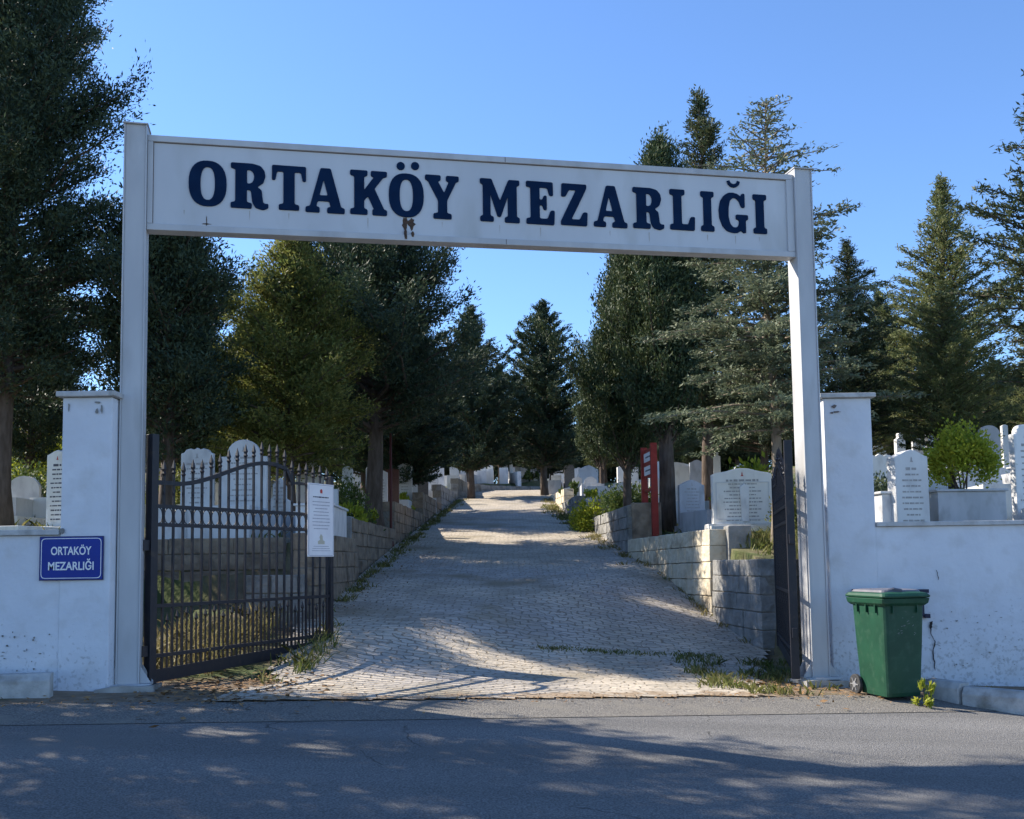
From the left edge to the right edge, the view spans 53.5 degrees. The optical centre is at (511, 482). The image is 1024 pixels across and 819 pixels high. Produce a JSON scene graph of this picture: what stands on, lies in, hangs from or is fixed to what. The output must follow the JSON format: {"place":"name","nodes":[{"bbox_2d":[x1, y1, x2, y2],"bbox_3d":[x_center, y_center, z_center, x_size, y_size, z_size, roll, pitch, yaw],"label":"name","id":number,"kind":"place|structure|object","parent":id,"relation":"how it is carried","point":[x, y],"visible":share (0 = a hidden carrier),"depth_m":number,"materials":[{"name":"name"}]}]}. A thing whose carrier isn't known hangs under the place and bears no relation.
{"place":"outdoors","nodes":[
{"label":"outdoors","id":0,"kind":"place"},
{"bbox_2d":[26,466,801,682],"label":"ground","id":1,"kind":"structure","parent":0,"point":[747,553],"depth_m":14.93,"materials":[{"name":"soil"}]},
{"bbox_2d":[11,476,41,516],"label":"gravestone","id":2,"kind":"object","parent":1,"relation":"on","point":[24,489],"visible":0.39,"depth_m":20.44,"materials":[{"name":"stone"}]},
{"bbox_2d":[0,672,53,698],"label":"kerb","id":3,"kind":"structure","parent":1,"relation":"on","point":[28,685],"depth_m":8.72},
{"bbox_2d":[11,452,46,496],"bbox_3d":[-11.282,0.196,22.946,2.529,1.854,2.379,-1,-5,0],"label":"tall shrub","id":4,"kind":"object","parent":1,"relation":"on","point":[25,472],"visible":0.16,"depth_m":23.02,"materials":[{"name":"green plant"}]},
{"bbox_2d":[14,497,45,525],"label":"gravestone","id":5,"kind":"object","parent":1,"relation":"on","point":[39,508],"visible":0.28,"depth_m":19.97,"materials":[{"name":"stone"}]},
{"bbox_2d":[0,450,61,529],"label":"gravestone","id":6,"kind":"object","parent":1,"relation":"on","point":[54,486],"visible":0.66,"depth_m":17.00,"materials":[{"name":"stone"}]},
{"bbox_2d":[11,421,62,495],"bbox_3d":[-12.302,-0.363,27.157,4.344,3.246,3.728,-1,-5,0],"label":"tall shrub","id":7,"kind":"object","parent":1,"relation":"on","point":[39,468],"visible":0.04,"depth_m":26.43,"materials":[{"name":"green plant"}]},
{"bbox_2d":[12,257,110,471],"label":"juniper tree","id":8,"kind":"object","parent":1,"relation":"on","point":[52,421],"visible":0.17,"depth_m":25.84,"materials":[{"name":"green plant"}]},
{"bbox_2d":[0,390,123,690],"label":"boundary wall","id":9,"kind":"structure","parent":1,"relation":"on","point":[64,631],"depth_m":9.31,"materials":[{"name":"paint"}]},
{"bbox_2d":[39,536,103,580],"bbox_3d":[-4.031,0.695,9.296,0.587,0.402,0.018,-1,-5,0],"label":"name sign","id":10,"kind":"object","parent":9,"relation":"attached to","point":[71,558],"visible":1,"depth_m":9.29,"materials":[{"name":"blue"}]},
{"bbox_2d":[0,0,215,525],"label":"juniper tree","id":11,"kind":"object","parent":1,"relation":"on","point":[38,132],"visible":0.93,"depth_m":17.54,"materials":[{"name":"green plant"}]},
{"bbox_2d":[94,682,162,692],"bbox_3d":[-3.544,1.969,9.417,0.634,0.217,0.604,0,-5,-13],"label":"concrete footing","id":12,"kind":"object","parent":1,"relation":"on","point":[127,688],"visible":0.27,"depth_m":9.20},
{"bbox_2d":[53,238,250,464],"bbox_3d":[-8.524,-2.993,24.645,4.177,8.476,4.637,-5,-6,41],"label":"juniper tree","id":13,"kind":"object","parent":1,"relation":"on","point":[100,379],"depth_m":24.31,"materials":[{"name":"green plant"}]},
{"bbox_2d":[67,177,268,504],"bbox_3d":[-6.247,-2.493,18.556,3.632,7.370,4.032,1,-5,-26],"label":"juniper tree","id":14,"kind":"object","parent":1,"relation":"on","point":[184,374],"visible":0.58,"depth_m":18.22,"materials":[{"name":"green plant"}]},
{"bbox_2d":[158,448,214,538],"bbox_3d":[-5.268,0.485,16.368,0.700,2.233,1.600,-1,-5,0],"label":"gravestone","id":15,"kind":"object","parent":1,"relation":"on","point":[196,455],"visible":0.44,"depth_m":16.99,"materials":[{"name":"stone"}]},
{"bbox_2d":[144,537,289,581],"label":"retaining wall","id":16,"kind":"structure","parent":1,"relation":"on","point":[177,560],"depth_m":15.02,"materials":[{"name":"grey stone"}]},
{"bbox_2d":[143,601,300,676],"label":"grass","id":17,"kind":"structure","parent":1,"relation":"on","point":[174,646],"depth_m":11.53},
{"bbox_2d":[188,440,267,537],"bbox_3d":[-4.466,0.425,16.272,0.942,2.381,1.600,-1,-5,0],"label":"gravestone","id":18,"kind":"object","parent":1,"relation":"on","point":[238,444],"visible":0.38,"depth_m":16.89,"materials":[{"name":"stone"}]},
{"bbox_2d":[192,326,308,486],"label":"cypress tree","id":19,"kind":"object","parent":1,"relation":"on","point":[216,467],"visible":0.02,"depth_m":24.81,"materials":[{"name":"green plant"}]},
{"bbox_2d":[246,575,304,627],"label":"retaining wall","id":20,"kind":"structure","parent":1,"relation":"on","point":[265,586],"depth_m":13.16,"materials":[{"name":"grey stone"}]},
{"bbox_2d":[263,478,295,537],"bbox_3d":[-4.023,0.756,16.947,0.700,1.780,1.600,-1,-5,0],"label":"gravestone","id":21,"kind":"object","parent":1,"relation":"on","point":[280,505],"visible":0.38,"depth_m":17.56,"materials":[{"name":"stone"}]},
{"bbox_2d":[180,240,388,510],"bbox_3d":[-4.506,-2.046,20.381,4.311,6.774,4.449,-1,-5,0],"label":"cypress tree","id":22,"kind":"object","parent":1,"relation":"on","point":[296,383],"visible":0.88,"depth_m":19.72,"materials":[{"name":"green plant"}]},
{"bbox_2d":[293,462,323,515],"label":"gravestone","id":23,"kind":"object","parent":1,"relation":"on","point":[302,492],"visible":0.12,"depth_m":20.51,"materials":[{"name":"stone"}]},
{"bbox_2d":[293,533,357,618],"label":"retaining wall","id":24,"kind":"structure","parent":1,"relation":"on","point":[345,563],"depth_m":15.06,"materials":[{"name":"grey stone"}]},
{"bbox_2d":[293,503,348,536],"bbox_3d":[-3.041,0.641,16.303,0.610,0.505,1.810,-1,-5,-2],"label":"box tomb","id":25,"kind":"object","parent":24,"relation":"on","point":[340,520],"visible":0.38,"depth_m":16.07,"materials":[{"name":"stone"}]},
{"bbox_2d":[339,501,368,521],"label":"grave plant","id":26,"kind":"object","parent":1,"relation":"on","point":[357,509],"visible":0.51,"depth_m":19.52,"materials":[{"name":"green plant"}]},
{"bbox_2d":[334,468,385,530],"bbox_3d":[-3.442,0.493,20.482,1.613,1.546,1.722,2,-5,-29],"label":"dark shrub","id":27,"kind":"object","parent":1,"relation":"on","point":[354,497],"visible":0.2,"depth_m":20.45,"materials":[{"name":"green plant"}]},
{"bbox_2d":[234,241,511,526],"bbox_3d":[-3.498,-2.800,22.809,7.062,8.362,8.604,-1,-5,0],"label":"cedar tree","id":28,"kind":"object","parent":1,"relation":"on","point":[417,387],"visible":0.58,"depth_m":22.34,"materials":[{"name":"green plant"}]},
{"bbox_2d":[352,518,395,576],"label":"retaining wall","id":29,"kind":"structure","parent":1,"relation":"on","point":[373,543],"depth_m":19.39,"materials":[{"name":"grey stone"}]},
{"bbox_2d":[322,289,458,493],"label":"fir tree","id":30,"kind":"object","parent":1,"relation":"on","point":[362,473],"visible":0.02,"depth_m":33.88,"materials":[{"name":"green plant"}]},
{"bbox_2d":[389,432,393,546],"bbox_3d":[-2.750,0.207,23.058,0.138,2.700,0.138,-1,-5,0],"label":"lamp pole","id":31,"kind":"object","parent":1,"relation":"on","point":[390,467],"visible":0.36,"depth_m":23.06,"materials":[{"name":"red"}]},
{"bbox_2d":[385,469,398,502],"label":"gravestone","id":32,"kind":"object","parent":1,"relation":"on","point":[395,485],"visible":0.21,"depth_m":27.58,"materials":[{"name":"red stone"}]},
{"bbox_2d":[329,308,471,486],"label":"fir tree","id":33,"kind":"object","parent":1,"relation":"on","point":[417,450],"visible":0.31,"depth_m":30.52,"materials":[{"name":"green plant"}]},
{"bbox_2d":[383,501,423,543],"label":"retaining wall","id":34,"kind":"structure","parent":1,"relation":"on","point":[405,519],"depth_m":24.78,"materials":[{"name":"grey stone"}]},
{"bbox_2d":[398,463,412,507],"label":"gravestone","id":35,"kind":"object","parent":1,"relation":"on","point":[405,486],"visible":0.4,"depth_m":30.58,"materials":[{"name":"stone"}]},
{"bbox_2d":[412,492,441,522],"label":"retaining wall","id":36,"kind":"structure","parent":1,"relation":"on","point":[427,506],"depth_m":30.71,"materials":[{"name":"grey stone"}]},
{"bbox_2d":[431,484,457,509],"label":"retaining wall","id":37,"kind":"structure","parent":1,"relation":"on","point":[443,495],"depth_m":36.76,"materials":[{"name":"grey stone"}]},
{"bbox_2d":[433,304,531,498],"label":"fir tree","id":38,"kind":"object","parent":1,"relation":"on","point":[484,428],"visible":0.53,"depth_m":42.69,"materials":[{"name":"green plant"}]},
{"bbox_2d":[450,478,539,497],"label":"retaining wall","id":39,"kind":"structure","parent":1,"relation":"on","point":[459,487],"depth_m":48.94,"materials":[{"name":"grey stone"}]},
{"bbox_2d":[485,363,529,482],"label":"fir tree","id":40,"kind":"object","parent":1,"relation":"on","point":[503,463],"visible":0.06,"depth_m":54.08,"materials":[{"name":"green plant"}]},
{"bbox_2d":[486,298,584,494],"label":"fir tree","id":41,"kind":"object","parent":1,"relation":"on","point":[545,425],"visible":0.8,"depth_m":44.70,"materials":[{"name":"green plant"}]},
{"bbox_2d":[514,436,585,479],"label":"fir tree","id":42,"kind":"object","parent":1,"relation":"on","point":[551,470],"visible":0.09,"depth_m":54.84,"materials":[{"name":"green plant"}]},
{"bbox_2d":[550,489,573,509],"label":"retaining wall","id":43,"kind":"structure","parent":1,"relation":"on","point":[564,496],"depth_m":34.99,"materials":[{"name":"stone"}]},
{"bbox_2d":[567,490,607,531],"bbox_3d":[2.246,0.854,26.522,1.658,1.326,1.604,-1,-5,0],"label":"shrub","id":44,"kind":"object","parent":1,"relation":"on","point":[582,518],"visible":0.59,"depth_m":26.28,"materials":[{"name":"green plant"}]},
{"bbox_2d":[567,328,614,485],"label":"cypress tree","id":45,"kind":"object","parent":1,"relation":"on","point":[599,460],"visible":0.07,"depth_m":37.02,"materials":[{"name":"green plant"}]},
{"bbox_2d":[578,465,610,492],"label":"gravestone","id":46,"kind":"object","parent":1,"relation":"on","point":[584,472],"visible":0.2,"depth_m":40.89,"materials":[{"name":"stone"}]},
{"bbox_2d":[594,505,631,553],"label":"retaining wall","id":47,"kind":"structure","parent":1,"relation":"on","point":[615,527],"depth_m":22.03,"materials":[{"name":"grey stone"}]},
{"bbox_2d":[630,502,661,538],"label":"block pier","id":48,"kind":"structure","parent":47,"relation":"on","point":[641,521],"depth_m":20.57,"materials":[{"name":"concrete"}]},
{"bbox_2d":[527,254,700,506],"bbox_3d":[2.509,-2.322,23.529,4.052,6.967,2.715,1,-5,-25],"label":"cypress tree","id":49,"kind":"object","parent":1,"relation":"on","point":[621,440],"visible":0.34,"depth_m":23.34,"materials":[{"name":"green plant"}]},
{"bbox_2d":[596,478,658,524],"bbox_3d":[2.932,0.618,24.546,1.833,1.433,1.903,-1,-5,0],"label":"shrub","id":50,"kind":"object","parent":1,"relation":"on","point":[614,500],"visible":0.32,"depth_m":24.31,"materials":[{"name":"green plant"}]},
{"bbox_2d":[640,443,658,535],"bbox_3d":[2.835,0.307,20.937,0.130,2.146,0.990,0,-5,-5],"label":"signboard","id":51,"kind":"object","parent":1,"relation":"on","point":[648,459],"visible":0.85,"depth_m":20.51,"materials":[{"name":"red paint"}]},
{"bbox_2d":[594,120,727,531],"bbox_3d":[3.122,-3.251,21.871,2.467,9.113,2.876,1,-5,-25],"label":"cypress tree","id":52,"kind":"object","parent":1,"relation":"on","point":[657,290],"visible":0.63,"depth_m":21.36,"materials":[{"name":"green plant"}]},
{"bbox_2d":[637,425,701,461],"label":"cedar tree","id":53,"kind":"object","parent":1,"relation":"on","point":[676,449],"visible":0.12,"depth_m":54.46,"materials":[{"name":"green plant"}]},
{"bbox_2d":[628,529,725,613],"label":"retaining wall","id":54,"kind":"structure","parent":1,"relation":"on","point":[684,560],"depth_m":16.74,"materials":[{"name":"stone"}]},
{"bbox_2d":[723,525,750,559],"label":"block pier","id":55,"kind":"structure","parent":54,"relation":"on","point":[736,535],"depth_m":15.65,"materials":[{"name":"grey stone"}]},
{"bbox_2d":[674,466,689,488],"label":"gravestone","id":56,"kind":"object","parent":1,"relation":"on","point":[682,474],"visible":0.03,"depth_m":28.08,"materials":[{"name":"stone"}]},
{"bbox_2d":[677,416,701,463],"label":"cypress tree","id":57,"kind":"object","parent":1,"relation":"on","point":[688,458],"visible":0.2,"depth_m":58.95,"materials":[{"name":"green plant"}]},
{"bbox_2d":[675,480,711,532],"bbox_3d":[3.876,0.801,20.366,0.675,1.811,1.600,0,-5,-14],"label":"gravestone","id":58,"kind":"object","parent":1,"relation":"on","point":[694,514],"visible":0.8,"depth_m":20.93,"materials":[{"name":"stone"}]},
{"bbox_2d":[689,460,701,483],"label":"gravestone","id":59,"kind":"object","parent":1,"relation":"on","point":[695,470],"visible":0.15,"depth_m":30.06,"materials":[{"name":"stone"}]},
{"bbox_2d":[682,397,769,465],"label":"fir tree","id":60,"kind":"object","parent":1,"relation":"on","point":[732,455],"visible":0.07,"depth_m":58.65,"materials":[{"name":"green plant"}]},
{"bbox_2d":[673,84,791,508],"bbox_3d":[4.741,-4.507,25.493,4.753,11.171,4.726,-1,-5,0],"label":"fir tree","id":61,"kind":"object","parent":1,"relation":"on","point":[703,133],"visible":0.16,"depth_m":25.13,"materials":[{"name":"green plant"}]},
{"bbox_2d":[704,468,771,533],"bbox_3d":[4.214,0.726,18.495,1.431,1.974,0.700,-1,-5,0],"label":"gravestone","id":62,"kind":"object","parent":1,"relation":"on","point":[739,496],"visible":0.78,"depth_m":18.53,"materials":[{"name":"stone"}]},
{"bbox_2d":[708,451,771,500],"bbox_3d":[5.107,0.214,22.024,1.949,1.868,1.637,-3,-5,28],"label":"broadleaf shrub","id":63,"kind":"object","parent":1,"relation":"on","point":[757,466],"visible":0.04,"depth_m":22.12,"materials":[{"name":"green plant"}]},
{"bbox_2d":[712,559,775,654],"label":"retaining wall","id":64,"kind":"structure","parent":1,"relation":"on","point":[743,594],"depth_m":14.14,"materials":[{"name":"grey stone"}]},
{"bbox_2d":[632,94,931,549],"bbox_3d":[3.994,-2.461,15.290,4.428,7.364,4.200,-1,-5,0],"label":"cedar tree","id":65,"kind":"object","parent":1,"relation":"on","point":[770,328],"visible":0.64,"depth_m":15.45,"materials":[{"name":"green plant"}]},
{"bbox_2d":[687,321,877,471],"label":"cedar tree","id":66,"kind":"object","parent":1,"relation":"on","point":[752,439],"visible":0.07,"depth_m":26.54,"materials":[{"name":"green plant"}]},
{"bbox_2d":[796,559,801,653],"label":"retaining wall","id":67,"kind":"structure","parent":1,"relation":"on","point":[798,601],"depth_m":13.55,"materials":[{"name":"grey stone"}]},
{"bbox_2d":[785,678,849,687],"bbox_3d":[3.289,2.212,10.951,0.686,0.225,0.638,0,-5,-13],"label":"concrete footing","id":68,"kind":"object","parent":1,"relation":"on","point":[825,683],"visible":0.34,"depth_m":10.74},
{"bbox_2d":[110,121,842,686],"bbox_3d":[-0.174,-0.704,10.463,7.462,5.648,0.360,0,-5,-13],"label":"gateway","id":69,"kind":"object","parent":68,"relation":"on","point":[224,187],"visible":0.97,"depth_m":10.48,"materials":[{"name":"white metal"}]},
{"bbox_2d":[141,434,333,684],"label":"iron gate","id":70,"kind":"structure","parent":69,"relation":"attached to","point":[149,655],"depth_m":10.56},
{"bbox_2d":[307,483,333,556],"bbox_3d":[-2.251,0.445,11.968,0.017,0.857,0.483,-3,-5,27],"label":"notice board","id":71,"kind":"object","parent":70,"relation":"attached to","point":[320,520],"visible":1,"depth_m":11.95,"materials":[{"name":"paper"}]},
{"bbox_2d":[771,440,799,678],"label":"iron gate","id":72,"kind":"structure","parent":69,"relation":"attached to","point":[786,602],"depth_m":11.61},
{"bbox_2d":[818,236,921,444],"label":"fir tree","id":73,"kind":"object","parent":1,"relation":"on","point":[850,265],"visible":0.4,"depth_m":24.51,"materials":[{"name":"green plant"}]},
{"bbox_2d":[873,470,887,491],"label":"dark shrub","id":74,"kind":"object","parent":1,"relation":"on","point":[878,486],"visible":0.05,"depth_m":17.43,"materials":[{"name":"green plant"}]},
{"bbox_2d":[834,291,928,454],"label":"fir tree","id":75,"kind":"object","parent":1,"relation":"on","point":[881,301],"visible":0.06,"depth_m":40.10,"materials":[{"name":"green plant"}]},
{"bbox_2d":[873,454,890,489],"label":"gravestone","id":76,"kind":"object","parent":1,"relation":"on","point":[879,462],"visible":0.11,"depth_m":18.14,"materials":[{"name":"stone"}]},
{"bbox_2d":[874,491,891,521],"bbox_3d":[5.030,0.650,14.087,0.340,0.986,1.060,0,-5,-8],"label":"box tomb","id":77,"kind":"object","parent":1,"relation":"on","point":[882,499],"visible":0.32,"depth_m":13.61,"materials":[{"name":"stone"}]},
{"bbox_2d":[857,336,926,455],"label":"fir tree","id":78,"kind":"object","parent":1,"relation":"on","point":[886,439],"visible":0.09,"depth_m":30.81,"materials":[{"name":"green plant"}]},
{"bbox_2d":[887,450,929,521],"bbox_3d":[5.317,0.395,13.605,0.546,1.656,0.300,0,-5,-9],"label":"gravestone","id":79,"kind":"object","parent":1,"relation":"on","point":[907,478],"visible":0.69,"depth_m":13.53,"materials":[{"name":"stone"}]},
{"bbox_2d":[820,392,1023,686],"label":"boundary wall","id":80,"kind":"structure","parent":1,"relation":"on","point":[969,575],"depth_m":11.31,"materials":[{"name":"paint"}]},
{"bbox_2d":[860,171,1023,426],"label":"fir tree","id":81,"kind":"object","parent":1,"relation":"on","point":[940,235],"visible":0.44,"depth_m":27.09,"materials":[{"name":"green plant"}]},
{"bbox_2d":[871,278,1023,488],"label":"fir tree","id":82,"kind":"object","parent":1,"relation":"on","point":[947,367],"visible":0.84,"depth_m":23.49,"materials":[{"name":"green plant"}]},
{"bbox_2d":[929,488,1008,520],"bbox_3d":[6.559,0.625,14.890,1.060,1.004,0.860,-1,-5,-3],"label":"box tomb","id":83,"kind":"object","parent":1,"relation":"on","point":[967,504],"visible":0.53,"depth_m":14.51,"materials":[{"name":"stone"}]},
{"bbox_2d":[921,413,1017,488],"bbox_3d":[6.523,-0.357,14.826,1.176,1.290,1.336,3,-6,-41],"label":"round bush","id":84,"kind":"object","parent":83,"relation":"on","point":[964,453],"visible":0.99,"depth_m":14.64,"materials":[{"name":"green plant"}]},
{"bbox_2d":[923,678,1023,714],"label":"kerb","id":85,"kind":"structure","parent":1,"relation":"on","point":[996,699],"depth_m":9.66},
{"bbox_2d":[931,69,1023,406],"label":"cedar tree","id":86,"kind":"object","parent":1,"relation":"on","point":[1004,218],"visible":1,"depth_m":19.53,"materials":[{"name":"green plant"}]},
{"bbox_2d":[956,465,1012,519],"bbox_3d":[8.335,0.425,17.546,0.918,1.686,1.801,-1,-5,7],"label":"gravestone","id":87,"kind":"object","parent":1,"relation":"on","point":[993,485],"visible":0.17,"depth_m":16.77,"materials":[{"name":"stone"}]},
{"bbox_2d":[977,425,1010,483],"bbox_3d":[10.393,-0.150,21.416,0.561,2.284,1.600,-1,-5,0],"label":"gravestone","id":88,"kind":"object","parent":1,"relation":"on","point":[993,432],"visible":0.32,"depth_m":22.08,"materials":[{"name":"stone"}]},
{"bbox_2d":[1000,425,1009,468],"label":"gravestone","id":89,"kind":"object","parent":1,"relation":"on","point":[1004,443],"visible":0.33,"depth_m":25.09,"materials":[{"name":"stone"}]},
{"bbox_2d":[989,333,1023,431],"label":"fir tree","id":90,"kind":"object","parent":1,"relation":"on","point":[1014,400],"visible":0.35,"depth_m":30.39,"materials":[{"name":"green plant"}]},
{"bbox_2d":[1008,424,1023,519],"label":"gravestone","id":91,"kind":"object","parent":1,"relation":"on","point":[1016,446],"visible":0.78,"depth_m":15.17,"materials":[{"name":"stone"}]},
{"bbox_2d":[0,692,909,707],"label":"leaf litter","id":92,"kind":"object","parent":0,"point":[332,701],"visible":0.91,"depth_m":9.10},
{"bbox_2d":[202,490,774,700],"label":"driveway","id":93,"kind":"structure","parent":0,"point":[501,587],"depth_m":13.82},
{"bbox_2d":[243,617,347,683],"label":"grass","id":94,"kind":"structure","parent":93,"relation":"on","point":[302,661],"depth_m":11.06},
{"bbox_2d":[307,498,468,617],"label":"grass","id":95,"kind":"structure","parent":93,"relation":"on","point":[413,538],"depth_m":21.31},
{"bbox_2d":[541,503,593,531],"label":"grass","id":96,"kind":"structure","parent":93,"relation":"on","point":[566,516],"depth_m":32.06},
{"bbox_2d":[0,695,995,724],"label":"road margin","id":97,"kind":"object","parent":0,"point":[70,713],"visible":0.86,"depth_m":8.72,"materials":[{"name":"concrete"}]},
{"bbox_2d":[71,656,424,727],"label":"leaf litter","id":98,"kind":"object","parent":97,"relation":"on","point":[214,690],"visible":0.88,"depth_m":9.47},
{"bbox_2d":[911,678,935,708],"bbox_3d":[3.917,2.004,9.619,0.241,0.327,0.264,2,-5,-29],"label":"weed","id":99,"kind":"object","parent":97,"relation":"on","point":[926,697],"visible":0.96,"depth_m":9.58,"materials":[{"name":"green plant"}]},
{"bbox_2d":[0,711,1023,818],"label":"road","id":100,"kind":"structure","parent":0,"point":[934,765],"depth_m":6.87,"materials":[{"name":"asphalt"}]},
{"bbox_2d":[0,679,1023,704],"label":"dirt verge","id":101,"kind":"structure","parent":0,"point":[58,696],"depth_m":9.13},
{"bbox_2d":[671,651,841,695],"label":"grass","id":102,"kind":"structure","parent":101,"relation":"on","point":[714,679],"depth_m":11.19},
{"bbox_2d":[677,661,882,708],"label":"leaf litter","id":103,"kind":"object","parent":101,"relation":"on","point":[795,689],"visible":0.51,"depth_m":10.69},
{"bbox_2d":[845,587,929,697],"bbox_3d":[3.737,1.582,10.137,0.535,1.077,0.777,0,-5,-13],"label":"wheeled bin","id":104,"kind":"object","parent":101,"relation":"on","point":[888,625],"visible":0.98,"depth_m":9.87,"materials":[{"name":"plastic"}]},
{"bbox_2d":[19,0,1023,481],"label":"sky","id":105,"kind":"structure","parent":0,"point":[913,91],"materials":[{"name":"blue"}]},
{"bbox_2d":[528,643,726,659],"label":"grass","id":106,"kind":"structure","parent":0,"point":[614,651],"depth_m":12.77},
{"bbox_2d":[540,497,750,643],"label":"grass","id":107,"kind":"structure","parent":0,"point":[594,536],"depth_m":20.19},
{"bbox_2d":[745,526,798,558],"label":"grass","id":108,"kind":"structure","parent":0,"point":[767,543],"depth_m":15.47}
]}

